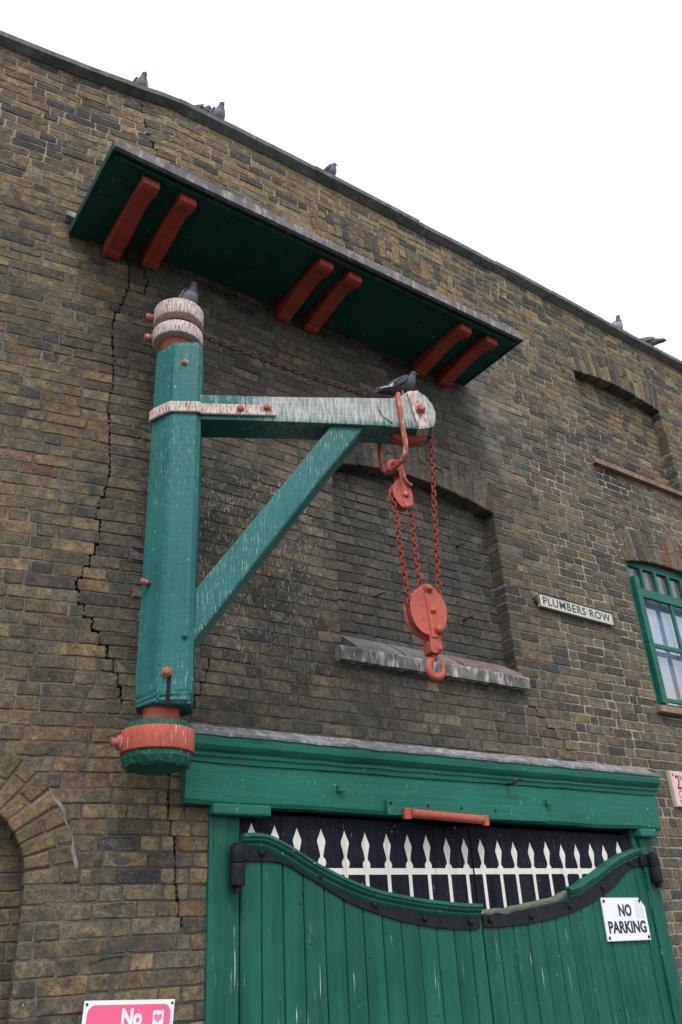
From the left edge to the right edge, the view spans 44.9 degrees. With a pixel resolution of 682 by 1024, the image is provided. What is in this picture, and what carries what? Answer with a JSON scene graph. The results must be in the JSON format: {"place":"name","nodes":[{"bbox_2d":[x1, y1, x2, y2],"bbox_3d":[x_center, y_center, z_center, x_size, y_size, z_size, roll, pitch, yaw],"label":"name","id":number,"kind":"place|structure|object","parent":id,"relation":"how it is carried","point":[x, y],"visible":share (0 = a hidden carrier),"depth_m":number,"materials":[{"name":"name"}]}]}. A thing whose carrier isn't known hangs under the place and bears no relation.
{"place":"outdoors","nodes":[
{"label":"outdoors","id":0,"kind":"place"},
{"bbox_2d":[0,0,681,360],"label":"sky","id":1,"kind":"structure","parent":0,"point":[542,138],"materials":[{"name":"white"}]},
{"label":"pavement","id":2,"kind":"structure","parent":0,"visible":0},
{"bbox_2d":[0,30,681,1023],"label":"brick building","id":3,"kind":"structure","parent":2,"relation":"on","point":[556,434],"depth_m":5.57,"materials":[{"name":"brick"}]},
{"bbox_2d":[65,210,75,222],"bbox_3d":[-1.783,-1.947,5.470,0.079,0.053,0.070,9,-30,-23],"label":"stone stub","id":4,"kind":"object","parent":3,"relation":"attached to","point":[70,216],"visible":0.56,"depth_m":5.44,"materials":[{"name":"grey stone"}]},
{"bbox_2d":[82,999,174,1023],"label":"pink notice","id":5,"kind":"object","parent":3,"relation":"attached to","point":[158,1011],"visible":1,"depth_m":3.64,"materials":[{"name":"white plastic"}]},
{"bbox_2d":[133,72,147,86],"bbox_3d":[-1.581,-3.312,6.465,0.145,0.246,0.143,-3,-28,-1],"label":"pigeon","id":6,"kind":"object","parent":3,"relation":"on","point":[142,80],"visible":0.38,"depth_m":6.42,"materials":[{"name":"grey"}]},
{"bbox_2d":[110,717,194,774],"bbox_3d":[-0.872,1.116,3.921,0.347,0.218,0.347,-11,-29,15],"label":"corbel bearing","id":7,"kind":"object","parent":3,"relation":"attached to","point":[156,746],"visible":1,"depth_m":3.81,"materials":[{"name":"red metal"}]},
{"bbox_2d":[135,318,435,718],"bbox_3d":[-0.249,-0.056,4.609,1.661,2.415,0.331,1,-28,-7],"label":"crane","id":8,"kind":"object","parent":7,"relation":"on","point":[181,613],"depth_m":4.51,"materials":[{"name":"green paint"}]},
{"bbox_2d":[144,298,203,353],"bbox_3d":[-1.004,-1.122,5.086,0.303,0.270,0.309,-19,-31,27],"label":"collar bearing","id":9,"kind":"object","parent":8,"relation":"attached to","point":[189,311],"visible":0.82,"depth_m":4.99,"materials":[{"name":"white metal"}]},
{"bbox_2d":[179,282,197,303],"bbox_3d":[-0.978,-1.332,5.240,0.142,0.241,0.140,-1,-28,-5],"label":"pigeon","id":10,"kind":"object","parent":9,"relation":"on","point":[190,293],"visible":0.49,"depth_m":5.20,"materials":[{"name":"grey"}]},
{"bbox_2d":[202,333,384,397],"bbox_3d":[-0.257,-0.869,5.047,1.236,0.552,0.033,-1,-28,-5],"label":"hoist chain","id":11,"kind":"object","parent":8,"relation":"hanging from","point":[281,366],"visible":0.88,"depth_m":5.04,"materials":[{"name":"red metal"}]},
{"bbox_2d":[375,371,417,395],"bbox_3d":[0.345,-0.769,5.037,0.277,0.238,0.132,2,-28,-11],"label":"pigeon","id":12,"kind":"object","parent":8,"relation":"on","point":[403,384],"visible":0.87,"depth_m":4.99,"materials":[{"name":"grey"}]},
{"bbox_2d":[386,459,412,511],"bbox_3d":[0.337,-0.161,4.750,0.143,0.340,0.083,10,-30,-23],"label":"pulley block","id":13,"kind":"object","parent":8,"relation":"hanging from","point":[400,489],"depth_m":4.72,"materials":[{"name":"red paint"}]},
{"bbox_2d":[390,492,410,606],"bbox_3d":[0.326,0.195,4.544,0.065,0.704,0.033,-9,-28,11],"label":"chain fall","id":14,"kind":"object","parent":13,"relation":"hanging from","point":[407,593],"visible":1,"depth_m":4.53,"materials":[{"name":"red metal"}]},
{"bbox_2d":[404,584,446,680],"bbox_3d":[0.466,0.625,4.339,0.226,0.522,0.118,10,-30,-23],"label":"pulley block","id":15,"kind":"object","parent":14,"relation":"hanging from","point":[425,613],"depth_m":4.36,"materials":[{"name":"red paint"}]},
{"bbox_2d":[408,505,421,586],"bbox_3d":[0.410,0.183,4.595,0.030,0.524,0.051,3,-28,-11],"label":"chain fall","id":16,"kind":"object","parent":13,"relation":"hanging from","point":[412,524],"visible":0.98,"depth_m":4.58,"materials":[{"name":"red metal"}]},
{"bbox_2d":[428,429,440,594],"bbox_3d":[0.532,0.009,4.693,0.114,1.132,0.033,-26,-35,36],"label":"chain fall","id":17,"kind":"object","parent":8,"relation":"hanging from","point":[437,570],"visible":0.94,"depth_m":4.69,"materials":[{"name":"red metal"}]},
{"bbox_2d":[195,104,211,112],"bbox_3d":[-1.184,-3.232,6.716,0.261,0.239,0.162,-7,-28,8],"label":"pigeon","id":18,"kind":"object","parent":3,"relation":"on","point":[207,108],"visible":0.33,"depth_m":6.69,"materials":[{"name":"grey"}]},
{"bbox_2d":[210,102,224,119],"bbox_3d":[-1.027,-3.229,6.780,0.154,0.262,0.153,-1,-28,-5],"label":"pigeon","id":19,"kind":"object","parent":3,"relation":"on","point":[219,111],"visible":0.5,"depth_m":6.73,"materials":[{"name":"grey"}]},
{"bbox_2d":[68,138,523,387],"bbox_3d":[-0.165,-1.585,6.026,3.408,0.202,0.843,15,-33,-32],"label":"timber hood","id":20,"kind":"object","parent":3,"relation":"attached to","point":[154,211],"visible":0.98,"depth_m":5.74,"materials":[{"name":"green paint"}]},
{"bbox_2d":[324,163,337,175],"bbox_3d":[-0.126,-3.014,7.357,0.154,0.262,0.153,-23,-33,33],"label":"pigeon","id":21,"kind":"object","parent":3,"relation":"on","point":[330,168],"visible":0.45,"depth_m":7.32,"materials":[{"name":"grey"}]},
{"bbox_2d":[180,723,681,1023],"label":"gate surround","id":22,"kind":"object","parent":3,"relation":"attached to","point":[230,776],"visible":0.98,"depth_m":4.86,"materials":[{"name":"green paint"}]},
{"bbox_2d":[229,815,492,1023],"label":"gate leaf","id":23,"kind":"object","parent":22,"relation":"attached to","point":[348,921],"visible":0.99,"depth_m":4.48,"materials":[{"name":"green paint"}]},
{"bbox_2d":[468,826,668,1023],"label":"gate leaf","id":24,"kind":"object","parent":22,"relation":"attached to","point":[553,955],"visible":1,"depth_m":5.30,"materials":[{"name":"green paint"}]},
{"bbox_2d":[600,898,650,941],"bbox_3d":[1.941,2.773,5.627,0.455,0.270,0.019,15,-33,-32],"label":"no parking sign","id":25,"kind":"object","parent":24,"relation":"attached to","point":[624,919],"visible":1,"depth_m":5.62,"materials":[{"name":"white metal"}]},
{"bbox_2d":[534,592,614,626],"bbox_3d":[1.918,0.797,6.717,0.963,0.138,0.026,15,-33,-32],"label":"street nameplate","id":26,"kind":"object","parent":3,"relation":"attached to","point":[561,605],"visible":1,"depth_m":6.70,"materials":[{"name":"metal"}]},
{"bbox_2d":[612,315,622,328],"bbox_3d":[3.168,-2.106,9.491,0.156,0.268,0.157,-17,-31,25],"label":"pigeon","id":27,"kind":"object","parent":3,"relation":"on","point":[618,322],"visible":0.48,"depth_m":9.44,"materials":[{"name":"grey"}]},
{"bbox_2d":[640,337,666,345],"bbox_3d":[3.616,-1.967,9.709,0.465,0.179,0.164,-4,-28,1],"label":"pigeon","id":28,"kind":"object","parent":3,"relation":"on","point":[652,341],"visible":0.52,"depth_m":9.68,"materials":[{"name":"grey"}]},
{"bbox_2d":[625,562,681,707],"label":"window frame","id":29,"kind":"structure","parent":3,"relation":"in","point":[656,591],"depth_m":7.44,"materials":[{"name":"green paint"}]},
{"bbox_2d":[666,771,681,807],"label":"pale pink plate","id":30,"kind":"object","parent":3,"relation":"attached to","point":[674,778],"visible":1,"depth_m":6.50,"materials":[{"name":"metal"}]}
]}

